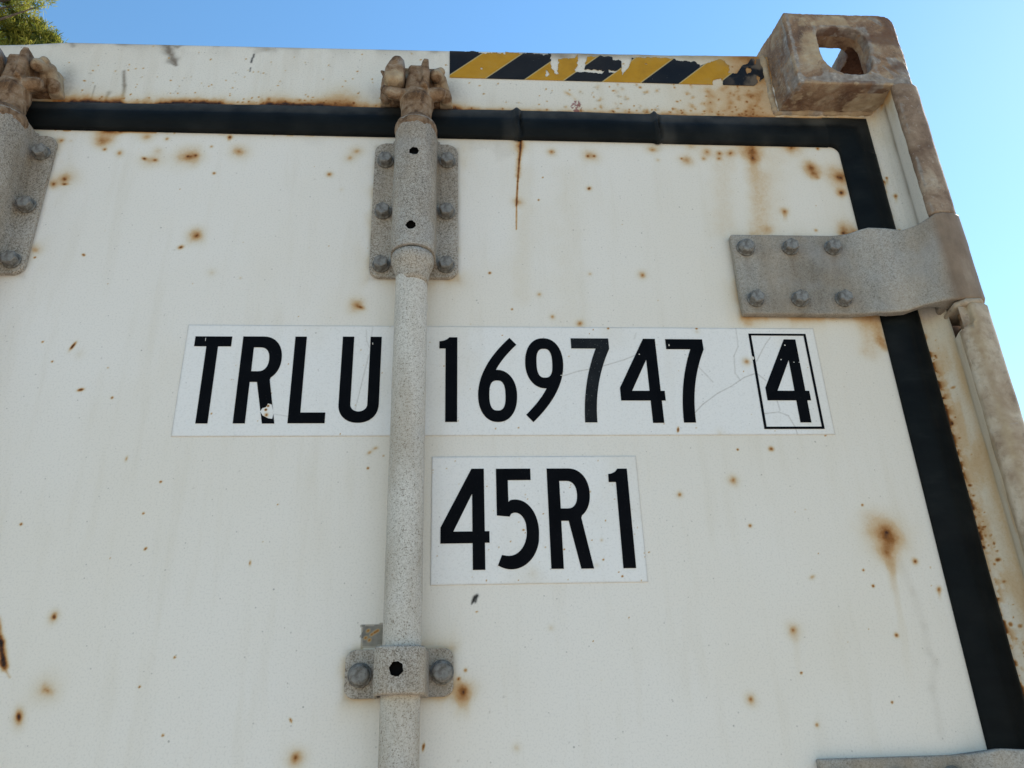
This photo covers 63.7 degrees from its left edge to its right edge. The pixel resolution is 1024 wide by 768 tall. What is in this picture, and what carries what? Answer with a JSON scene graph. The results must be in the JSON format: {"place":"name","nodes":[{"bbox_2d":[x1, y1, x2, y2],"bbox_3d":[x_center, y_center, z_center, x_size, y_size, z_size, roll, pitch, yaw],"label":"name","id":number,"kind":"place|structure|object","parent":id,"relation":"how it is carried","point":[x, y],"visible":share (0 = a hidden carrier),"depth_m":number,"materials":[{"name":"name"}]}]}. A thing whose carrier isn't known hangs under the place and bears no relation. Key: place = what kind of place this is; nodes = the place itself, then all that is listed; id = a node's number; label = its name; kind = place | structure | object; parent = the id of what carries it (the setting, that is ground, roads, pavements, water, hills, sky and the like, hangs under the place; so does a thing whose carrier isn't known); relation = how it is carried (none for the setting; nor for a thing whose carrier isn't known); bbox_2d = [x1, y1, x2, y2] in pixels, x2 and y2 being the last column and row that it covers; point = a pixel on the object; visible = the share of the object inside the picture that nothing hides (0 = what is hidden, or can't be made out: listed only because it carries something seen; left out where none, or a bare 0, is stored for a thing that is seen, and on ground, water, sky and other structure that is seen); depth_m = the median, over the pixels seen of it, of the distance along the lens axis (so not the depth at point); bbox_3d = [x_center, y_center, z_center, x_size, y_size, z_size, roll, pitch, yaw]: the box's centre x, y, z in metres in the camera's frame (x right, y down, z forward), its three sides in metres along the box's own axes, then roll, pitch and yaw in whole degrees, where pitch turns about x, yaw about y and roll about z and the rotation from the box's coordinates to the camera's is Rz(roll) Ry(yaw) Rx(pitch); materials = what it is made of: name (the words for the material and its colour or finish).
{"place":"outdoors","nodes":[
{"label":"outdoors","id":0,"kind":"place"},
{"bbox_2d":[0,0,67,44],"bbox_3d":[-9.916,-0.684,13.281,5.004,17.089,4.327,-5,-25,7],"label":"pine tree","id":1,"kind":"object","parent":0,"point":[17,27],"visible":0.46,"depth_m":16.19,"materials":[{"name":"green plant"}]},
{"bbox_2d":[0,13,1023,767],"bbox_3d":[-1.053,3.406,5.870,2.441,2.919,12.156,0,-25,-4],"label":"shipping container","id":2,"kind":"object","parent":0,"point":[410,409],"visible":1,"depth_m":0.85,"materials":[{"name":"white metal"}]},
{"bbox_2d":[0,130,986,767],"label":"door panel","id":3,"kind":"structure","parent":2,"relation":"in","point":[166,601],"depth_m":0.81,"materials":[{"name":"white paint"}]},
{"bbox_2d":[0,0,1023,419],"label":"sky","id":4,"kind":"structure","parent":0,"point":[964,59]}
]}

